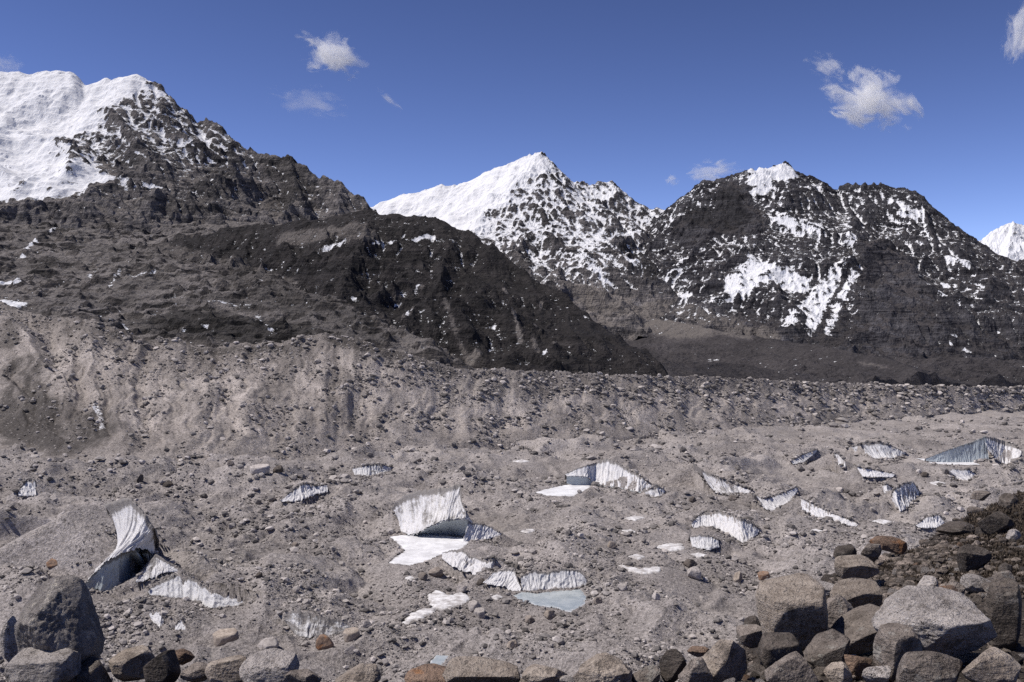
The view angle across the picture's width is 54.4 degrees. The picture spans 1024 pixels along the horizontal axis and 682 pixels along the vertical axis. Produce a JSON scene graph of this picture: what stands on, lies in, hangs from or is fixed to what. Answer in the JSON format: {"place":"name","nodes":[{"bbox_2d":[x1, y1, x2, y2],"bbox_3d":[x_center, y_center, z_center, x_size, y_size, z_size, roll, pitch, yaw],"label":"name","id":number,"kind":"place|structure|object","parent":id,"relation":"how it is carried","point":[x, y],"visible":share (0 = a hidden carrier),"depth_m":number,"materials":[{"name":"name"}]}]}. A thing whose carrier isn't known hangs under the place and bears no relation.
{"place":"outdoors","nodes":[
{"label":"outdoors","id":0,"kind":"place"},
{"bbox_2d":[0,70,376,234],"bbox_3d":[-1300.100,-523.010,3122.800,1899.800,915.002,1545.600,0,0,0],"label":"mountain","id":1,"kind":"structure","parent":0,"point":[135,151],"depth_m":3132.20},
{"bbox_2d":[0,220,487,369],"bbox_3d":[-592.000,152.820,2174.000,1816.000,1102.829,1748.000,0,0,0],"label":"scree slope","id":2,"kind":"structure","parent":0,"point":[119,277],"depth_m":1778.47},
{"bbox_2d":[151,209,667,376],"bbox_3d":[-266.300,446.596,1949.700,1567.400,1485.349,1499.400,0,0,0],"label":"hill","id":3,"kind":"structure","parent":0,"point":[470,298],"depth_m":1869.28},
{"bbox_2d":[389,534,468,565],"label":"pond","id":4,"kind":"structure","parent":0,"point":[419,548],"depth_m":583.45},
{"bbox_2d":[414,655,447,667],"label":"pond","id":5,"kind":"structure","parent":0,"point":[439,659],"depth_m":378.60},
{"bbox_2d":[0,410,1023,681],"bbox_3d":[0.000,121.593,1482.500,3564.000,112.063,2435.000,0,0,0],"label":"glacier","id":6,"kind":"object","parent":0,"point":[62,534],"visible":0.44,"depth_m":628.92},
{"bbox_2d":[18,480,35,496],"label":"ice cliff","id":7,"kind":"structure","parent":6,"relation":"on","point":[27,488],"depth_m":725.54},
{"bbox_2d":[85,498,158,590],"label":"ice cliff","id":8,"kind":"structure","parent":6,"relation":"on","point":[135,528],"depth_m":475.32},
{"bbox_2d":[149,610,163,626],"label":"ice cliff","id":9,"kind":"structure","parent":6,"relation":"on","point":[157,619],"depth_m":415.64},
{"bbox_2d":[136,554,177,581],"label":"ice cliff","id":10,"kind":"structure","parent":6,"relation":"on","point":[157,564],"depth_m":467.91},
{"bbox_2d":[148,572,242,607],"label":"ice cliff","id":11,"kind":"structure","parent":6,"relation":"on","point":[171,586],"depth_m":454.49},
{"bbox_2d":[213,628,238,646],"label":"boulder","id":12,"kind":"object","parent":6,"relation":"on","point":[221,637],"visible":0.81,"depth_m":393.63,"materials":[{"name":"beige stone"}]},
{"bbox_2d":[250,464,269,473],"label":"boulder","id":13,"kind":"object","parent":6,"relation":"on","point":[260,468],"visible":0.95,"depth_m":813.21,"materials":[{"name":"stone"}]},
{"bbox_2d":[257,637,278,649],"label":"boulder","id":14,"kind":"object","parent":6,"relation":"on","point":[268,643],"visible":0.73,"depth_m":381.89,"materials":[{"name":"stone"}]},
{"bbox_2d":[280,483,327,501],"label":"ice cliff","id":15,"kind":"structure","parent":6,"relation":"on","point":[302,491],"depth_m":751.50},
{"bbox_2d":[281,608,350,637],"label":"ice cliff","id":16,"kind":"structure","parent":6,"relation":"on","point":[300,623],"depth_m":411.29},
{"bbox_2d":[315,634,333,649],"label":"boulder","id":17,"kind":"object","parent":6,"relation":"on","point":[323,641],"visible":1,"depth_m":386.10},
{"bbox_2d":[343,627,359,641],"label":"boulder","id":18,"kind":"object","parent":6,"relation":"on","point":[351,634],"visible":0.97,"depth_m":392.18,"materials":[{"name":"beige stone"}]},
{"bbox_2d":[352,464,391,475],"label":"ice cliff","id":19,"kind":"structure","parent":6,"relation":"on","point":[374,469],"depth_m":885.96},
{"bbox_2d":[389,484,472,535],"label":"ice cliff","id":20,"kind":"structure","parent":6,"relation":"on","point":[440,511],"depth_m":618.23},
{"bbox_2d":[428,567,442,576],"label":"boulder","id":21,"kind":"object","parent":6,"relation":"on","point":[436,572],"visible":0.98,"depth_m":524.36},
{"bbox_2d":[402,590,469,624],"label":"snow patch","id":22,"kind":"object","parent":6,"relation":"on","point":[438,600],"visible":0.99,"depth_m":458.38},
{"bbox_2d":[442,550,495,574],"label":"ice cliff","id":23,"kind":"structure","parent":6,"relation":"on","point":[463,561],"depth_m":528.17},
{"bbox_2d":[468,600,480,611],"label":"boulder","id":24,"kind":"object","parent":6,"relation":"on","point":[473,605],"visible":0.83,"depth_m":448.74,"materials":[{"name":"stone"}]},
{"bbox_2d":[474,607,484,618],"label":"boulder","id":25,"kind":"object","parent":6,"relation":"on","point":[479,612],"visible":1,"depth_m":444.08,"materials":[{"name":"stone"}]},
{"bbox_2d":[463,522,500,545],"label":"ice cliff","id":26,"kind":"structure","parent":6,"relation":"on","point":[474,531],"depth_m":607.81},
{"bbox_2d":[483,569,520,590],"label":"ice cliff","id":27,"kind":"structure","parent":6,"relation":"on","point":[508,578],"depth_m":496.90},
{"bbox_2d":[520,568,586,590],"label":"ice cliff","id":28,"kind":"structure","parent":6,"relation":"on","point":[535,580],"depth_m":496.82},
{"bbox_2d":[565,458,651,492],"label":"ice cliff","id":29,"kind":"structure","parent":6,"relation":"on","point":[605,470],"depth_m":857.18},
{"bbox_2d":[618,565,660,574],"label":"snow patch","id":30,"kind":"object","parent":6,"relation":"on","point":[651,570],"visible":1,"depth_m":537.89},
{"bbox_2d":[645,486,664,496],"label":"ice cliff","id":31,"kind":"structure","parent":6,"relation":"on","point":[656,492],"depth_m":809.11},
{"bbox_2d":[657,543,684,551],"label":"snow patch","id":32,"kind":"object","parent":6,"relation":"on","point":[671,547],"visible":0.98,"depth_m":601.89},
{"bbox_2d":[683,559,696,567],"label":"boulder","id":33,"kind":"object","parent":6,"relation":"on","point":[689,563],"visible":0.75,"depth_m":561.57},
{"bbox_2d":[687,566,701,579],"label":"boulder","id":34,"kind":"object","parent":6,"relation":"on","point":[693,572],"visible":1,"depth_m":532.41,"materials":[{"name":"stone"}]},
{"bbox_2d":[688,534,718,549],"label":"ice cliff","id":35,"kind":"structure","parent":6,"relation":"on","point":[706,542],"depth_m":607.68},
{"bbox_2d":[693,463,750,494],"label":"ice cliff","id":36,"kind":"structure","parent":6,"relation":"on","point":[721,486],"depth_m":857.55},
{"bbox_2d":[691,511,758,542],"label":"ice cliff","id":37,"kind":"structure","parent":6,"relation":"on","point":[744,532],"depth_m":657.61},
{"bbox_2d":[757,571,769,579],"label":"boulder","id":38,"kind":"object","parent":6,"relation":"on","point":[762,575],"visible":0.91,"depth_m":538.18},
{"bbox_2d":[752,487,797,510],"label":"ice cliff","id":39,"kind":"structure","parent":6,"relation":"on","point":[771,503],"depth_m":789.95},
{"bbox_2d":[790,450,816,463],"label":"ice cliff","id":40,"kind":"structure","parent":6,"relation":"on","point":[803,458],"depth_m":1108.15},
{"bbox_2d":[799,497,857,526],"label":"ice cliff","id":41,"kind":"structure","parent":6,"relation":"on","point":[817,511],"depth_m":727.70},
{"bbox_2d":[857,467,894,477],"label":"ice cliff","id":42,"kind":"structure","parent":6,"relation":"on","point":[871,473],"depth_m":978.45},
{"bbox_2d":[848,442,905,458],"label":"ice cliff","id":43,"kind":"structure","parent":6,"relation":"on","point":[883,449],"depth_m":1169.23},
{"bbox_2d":[891,481,918,510],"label":"ice cliff","id":44,"kind":"structure","parent":6,"relation":"on","point":[898,502],"depth_m":806.94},
{"bbox_2d":[916,514,943,528],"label":"ice cliff","id":45,"kind":"structure","parent":6,"relation":"on","point":[935,521],"depth_m":704.38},
{"bbox_2d":[924,436,988,461],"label":"ice cliff","id":46,"kind":"structure","parent":6,"relation":"on","point":[972,451],"depth_m":1124.73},
{"bbox_2d":[941,468,974,479],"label":"ice cliff","id":47,"kind":"structure","parent":6,"relation":"on","point":[963,474],"depth_m":983.33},
{"bbox_2d":[985,436,1020,463],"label":"ice cliff","id":48,"kind":"structure","parent":6,"relation":"on","point":[996,447],"depth_m":1127.33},
{"bbox_2d":[0,302,1023,468],"bbox_3d":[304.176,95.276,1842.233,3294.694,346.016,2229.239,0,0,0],"label":"moraine","id":49,"kind":"structure","parent":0,"point":[183,417],"depth_m":1200.47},
{"bbox_2d":[0,301,1023,681],"bbox_3d":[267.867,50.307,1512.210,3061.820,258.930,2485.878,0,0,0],"label":"rubble","id":50,"kind":"object","parent":49,"relation":"on","point":[596,591],"visible":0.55,"depth_m":817.99,"materials":[{"name":"gravel"}]},
{"bbox_2d":[0,0,1023,240],"label":"sky","id":51,"kind":"structure","parent":0,"point":[386,100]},
{"bbox_2d":[370,151,696,340],"bbox_3d":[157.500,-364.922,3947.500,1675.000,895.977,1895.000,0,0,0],"label":"mountain","id":52,"kind":"structure","parent":0,"point":[541,218],"depth_m":3826.18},
{"bbox_2d":[513,589,585,611],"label":"pond","id":53,"kind":"structure","parent":0,"point":[568,600],"depth_m":473.83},
{"bbox_2d":[536,484,590,496],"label":"pond","id":54,"kind":"structure","parent":0,"point":[570,490],"depth_m":821.18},
{"bbox_2d":[623,317,1023,386],"bbox_3d":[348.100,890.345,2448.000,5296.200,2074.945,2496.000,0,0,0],"label":"valley floor","id":55,"kind":"structure","parent":0,"point":[674,348],"depth_m":2359.23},
{"bbox_2d":[640,161,1023,361],"bbox_3d":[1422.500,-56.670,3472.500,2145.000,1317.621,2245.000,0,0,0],"label":"mountain","id":56,"kind":"structure","parent":0,"point":[784,251],"depth_m":3386.50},
{"bbox_2d":[679,494,1023,681],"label":"moraine bank","id":57,"kind":"structure","parent":0,"point":[978,652],"depth_m":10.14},
{"bbox_2d":[0,615,17,662],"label":"boulder","id":58,"kind":"object","parent":57,"relation":"on","point":[9,647],"visible":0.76,"depth_m":13.21,"materials":[{"name":"stone"}]},
{"bbox_2d":[5,647,80,681],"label":"boulder","id":59,"kind":"object","parent":57,"relation":"on","point":[30,664],"visible":0.94,"depth_m":10.57,"materials":[{"name":"stone"}]},
{"bbox_2d":[14,575,104,661],"bbox_3d":[-5.113,3.315,11.160,0.907,1.288,0.816,0,0,0],"label":"boulder","id":60,"kind":"object","parent":57,"relation":"on","point":[58,613],"visible":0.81,"depth_m":11.01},
{"bbox_2d":[74,656,111,681],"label":"boulder","id":61,"kind":"object","parent":57,"relation":"on","point":[93,669],"visible":0.69,"depth_m":10.90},
{"bbox_2d":[108,645,154,681],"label":"boulder","id":62,"kind":"object","parent":57,"relation":"on","point":[127,665],"visible":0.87,"depth_m":11.02,"materials":[{"name":"beige stone"}]},
{"bbox_2d":[143,649,180,681],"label":"boulder","id":63,"kind":"object","parent":57,"relation":"on","point":[164,666],"visible":1,"depth_m":10.46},
{"bbox_2d":[175,648,194,664],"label":"boulder","id":64,"kind":"object","parent":57,"relation":"on","point":[184,656],"visible":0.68,"depth_m":12.01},
{"bbox_2d":[180,662,207,681],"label":"boulder","id":65,"kind":"object","parent":57,"relation":"on","point":[194,672],"visible":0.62,"depth_m":10.47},
{"bbox_2d":[205,655,246,681],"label":"boulder","id":66,"kind":"object","parent":57,"relation":"on","point":[225,669],"visible":0.86,"depth_m":10.22,"materials":[{"name":"beige stone"}]},
{"bbox_2d":[239,648,299,681],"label":"boulder","id":67,"kind":"object","parent":57,"relation":"on","point":[272,665],"visible":0.95,"depth_m":9.98,"materials":[{"name":"stone"}]},
{"bbox_2d":[285,669,321,681],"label":"boulder","id":68,"kind":"object","parent":57,"relation":"on","point":[303,675],"visible":1,"depth_m":9.76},
{"bbox_2d":[335,663,380,681],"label":"boulder","id":69,"kind":"object","parent":57,"relation":"on","point":[365,672],"visible":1,"depth_m":9.40,"materials":[{"name":"beige stone"}]},
{"bbox_2d":[404,663,445,681],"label":"boulder","id":70,"kind":"object","parent":57,"relation":"on","point":[431,672],"visible":0.76,"depth_m":9.25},
{"bbox_2d":[442,656,519,681],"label":"boulder","id":71,"kind":"object","parent":57,"relation":"on","point":[470,669],"visible":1,"depth_m":9.01,"materials":[{"name":"beige stone"}]},
{"bbox_2d":[522,664,567,681],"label":"boulder","id":72,"kind":"object","parent":57,"relation":"on","point":[536,673],"visible":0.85,"depth_m":8.86,"materials":[{"name":"beige stone"}]},
{"bbox_2d":[558,675,574,681],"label":"boulder","id":73,"kind":"object","parent":57,"relation":"on","point":[566,678],"visible":0.96,"depth_m":8.84,"materials":[{"name":"stone"}]},
{"bbox_2d":[579,652,631,681],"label":"boulder","id":74,"kind":"object","parent":57,"relation":"on","point":[604,667],"visible":1,"depth_m":8.47,"materials":[{"name":"beige stone"}]},
{"bbox_2d":[632,664,660,681],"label":"boulder","id":75,"kind":"object","parent":57,"relation":"on","point":[650,673],"visible":0.98,"depth_m":8.58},
{"bbox_2d":[659,649,686,681],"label":"boulder","id":76,"kind":"object","parent":57,"relation":"on","point":[672,663],"visible":0.92,"depth_m":8.69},
{"bbox_2d":[678,657,712,681],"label":"boulder","id":77,"kind":"object","parent":57,"relation":"on","point":[696,670],"visible":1,"depth_m":8.22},
{"bbox_2d":[688,646,708,656],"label":"boulder","id":78,"kind":"object","parent":57,"relation":"on","point":[697,651],"visible":0.88,"depth_m":9.95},
{"bbox_2d":[702,639,746,681],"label":"boulder","id":79,"kind":"object","parent":57,"relation":"on","point":[724,659],"visible":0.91,"depth_m":8.47,"materials":[{"name":"beige stone"}]},
{"bbox_2d":[736,624,761,647],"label":"boulder","id":80,"kind":"object","parent":57,"relation":"on","point":[749,635],"visible":0.88,"depth_m":10.35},
{"bbox_2d":[744,615,760,625],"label":"boulder","id":81,"kind":"object","parent":57,"relation":"on","point":[753,619],"visible":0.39,"depth_m":11.20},
{"bbox_2d":[747,663,764,672],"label":"boulder","id":82,"kind":"object","parent":57,"relation":"on","point":[756,668],"visible":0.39,"depth_m":9.78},
{"bbox_2d":[756,632,803,668],"bbox_3d":[2.355,2.774,8.763,0.395,0.389,0.316,0,0,0],"label":"boulder","id":83,"kind":"object","parent":57,"relation":"on","point":[773,647],"visible":0.77,"depth_m":8.64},
{"bbox_2d":[764,651,817,681],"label":"boulder","id":84,"kind":"object","parent":57,"relation":"on","point":[794,666],"visible":1,"depth_m":7.97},
{"bbox_2d":[755,573,827,650],"bbox_3d":[2.858,2.770,9.967,0.751,0.770,0.639,0,0,0],"label":"boulder","id":85,"kind":"object","parent":57,"relation":"on","point":[795,604],"visible":0.77,"depth_m":9.78,"materials":[{"name":"beige stone"}]},
{"bbox_2d":[813,667,825,676],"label":"boulder","id":86,"kind":"object","parent":57,"relation":"on","point":[817,671],"visible":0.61,"depth_m":8.51,"materials":[{"name":"beige stone"}]},
{"bbox_2d":[817,580,833,596],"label":"boulder","id":87,"kind":"object","parent":57,"relation":"on","point":[828,586],"visible":0.27,"depth_m":14.31,"materials":[{"name":"stone"}]},
{"bbox_2d":[803,629,850,667],"bbox_3d":[2.854,2.814,9.022,0.462,0.288,0.370,-20,0,0],"label":"boulder","id":88,"kind":"object","parent":57,"relation":"on","point":[825,648],"visible":0.91,"depth_m":8.91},
{"bbox_2d":[823,662,852,681],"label":"boulder","id":89,"kind":"object","parent":57,"relation":"on","point":[836,671],"visible":1,"depth_m":8.12,"materials":[{"name":"beige stone"}]},
{"bbox_2d":[827,595,853,629],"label":"boulder","id":90,"kind":"object","parent":57,"relation":"on","point":[838,606],"visible":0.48,"depth_m":10.77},
{"bbox_2d":[833,544,856,558],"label":"boulder","id":91,"kind":"object","parent":57,"relation":"on","point":[847,549],"visible":0.55,"depth_m":19.09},
{"bbox_2d":[829,604,879,654],"bbox_3d":[3.478,2.860,9.838,0.728,0.363,0.582,-16,0,0],"label":"boulder","id":92,"kind":"object","parent":57,"relation":"on","point":[856,627],"visible":0.54,"depth_m":9.74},
{"bbox_2d":[834,554,878,578],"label":"boulder","id":93,"kind":"object","parent":57,"relation":"on","point":[854,566],"visible":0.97,"depth_m":16.40,"materials":[{"name":"beige stone"}]},
{"bbox_2d":[830,578,882,607],"bbox_3d":[4.187,3.147,12.113,0.639,0.450,0.511,0,0,0],"label":"boulder","id":94,"kind":"object","parent":57,"relation":"on","point":[855,592],"visible":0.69,"depth_m":11.96,"materials":[{"name":"beige stone"}]},
{"bbox_2d":[844,654,871,679],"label":"boulder","id":95,"kind":"object","parent":57,"relation":"on","point":[857,665],"visible":0.77,"depth_m":8.36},
{"bbox_2d":[861,543,881,561],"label":"boulder","id":96,"kind":"object","parent":57,"relation":"on","point":[871,552],"visible":0.91,"depth_m":19.16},
{"bbox_2d":[861,665,890,681],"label":"boulder","id":97,"kind":"object","parent":57,"relation":"on","point":[877,674],"visible":1,"depth_m":8.06,"materials":[{"name":"stone"}]},
{"bbox_2d":[869,536,906,554],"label":"boulder","id":98,"kind":"object","parent":57,"relation":"on","point":[892,544],"visible":0.91,"depth_m":21.28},
{"bbox_2d":[873,623,925,681],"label":"boulder","id":99,"kind":"object","parent":57,"relation":"on","point":[893,643],"visible":0.69,"depth_m":8.26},
{"bbox_2d":[917,575,938,586],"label":"boulder","id":100,"kind":"object","parent":57,"relation":"on","point":[928,580],"visible":0.57,"depth_m":13.37,"materials":[{"name":"stone"}]},
{"bbox_2d":[896,651,961,681],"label":"boulder","id":101,"kind":"object","parent":57,"relation":"on","point":[923,666],"visible":1,"depth_m":7.63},
{"bbox_2d":[872,585,996,656],"bbox_3d":[3.781,2.578,8.909,1.019,0.636,0.764,0,0,0],"label":"boulder","id":102,"kind":"object","parent":57,"relation":"on","point":[952,623],"visible":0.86,"depth_m":8.76,"materials":[{"name":"stone"}]},
{"bbox_2d":[878,489,1023,596],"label":"ground cover","id":103,"kind":"object","parent":57,"relation":"on","point":[1016,552],"visible":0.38,"depth_m":19.26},
{"bbox_2d":[935,521,973,534],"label":"boulder","id":104,"kind":"object","parent":57,"relation":"on","point":[955,527],"visible":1,"depth_m":25.45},
{"bbox_2d":[947,581,965,593],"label":"boulder","id":105,"kind":"object","parent":57,"relation":"on","point":[961,588],"visible":0.37,"depth_m":13.10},
{"bbox_2d":[956,544,991,572],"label":"boulder","id":106,"kind":"object","parent":57,"relation":"on","point":[970,557],"visible":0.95,"depth_m":16.22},
{"bbox_2d":[960,574,990,593],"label":"boulder","id":107,"kind":"object","parent":57,"relation":"on","point":[971,582],"visible":0.72,"depth_m":13.40,"materials":[{"name":"stone"}]},
{"bbox_2d":[967,506,983,515],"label":"boulder","id":108,"kind":"object","parent":57,"relation":"on","point":[974,509],"visible":0.59,"depth_m":34.43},
{"bbox_2d":[970,490,990,500],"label":"boulder","id":109,"kind":"object","parent":57,"relation":"on","point":[981,495],"visible":1,"depth_m":50.68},
{"bbox_2d":[961,647,1020,681],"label":"boulder","id":110,"kind":"object","parent":57,"relation":"on","point":[992,664],"visible":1,"depth_m":7.54,"materials":[{"name":"beige stone"}]},
{"bbox_2d":[978,511,1013,533],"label":"boulder","id":111,"kind":"object","parent":57,"relation":"on","point":[999,522],"visible":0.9,"depth_m":24.98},
{"bbox_2d":[983,578,1021,650],"bbox_3d":[4.647,2.603,9.436,0.355,0.704,0.270,0,0,15],"label":"boulder","id":112,"kind":"object","parent":57,"relation":"on","point":[1002,610],"visible":0.89,"depth_m":9.32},
{"bbox_2d":[998,564,1011,571],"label":"boulder","id":113,"kind":"object","parent":57,"relation":"on","point":[1005,567],"visible":0.5,"depth_m":15.65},
{"bbox_2d":[992,570,1019,586],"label":"boulder","id":114,"kind":"object","parent":57,"relation":"on","point":[1003,574],"visible":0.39,"depth_m":13.16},
{"bbox_2d":[998,493,1018,507],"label":"boulder","id":115,"kind":"object","parent":57,"relation":"on","point":[1009,500],"visible":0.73,"depth_m":36.91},
{"bbox_2d":[1006,529,1020,539],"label":"boulder","id":116,"kind":"object","parent":57,"relation":"on","point":[1015,534],"visible":0.7,"depth_m":20.61,"materials":[{"name":"stone"}]},
{"bbox_2d":[1007,651,1022,663],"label":"boulder","id":117,"kind":"object","parent":57,"relation":"on","point":[1017,657],"visible":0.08,"depth_m":8.69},
{"bbox_2d":[916,458,979,464],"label":"pond","id":118,"kind":"structure","parent":0,"point":[963,463],"depth_m":1112.80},
{"bbox_2d":[979,221,1023,260],"bbox_3d":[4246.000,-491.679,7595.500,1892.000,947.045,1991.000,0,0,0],"label":"mountain","id":119,"kind":"structure","parent":0,"point":[1006,240],"depth_m":7866.58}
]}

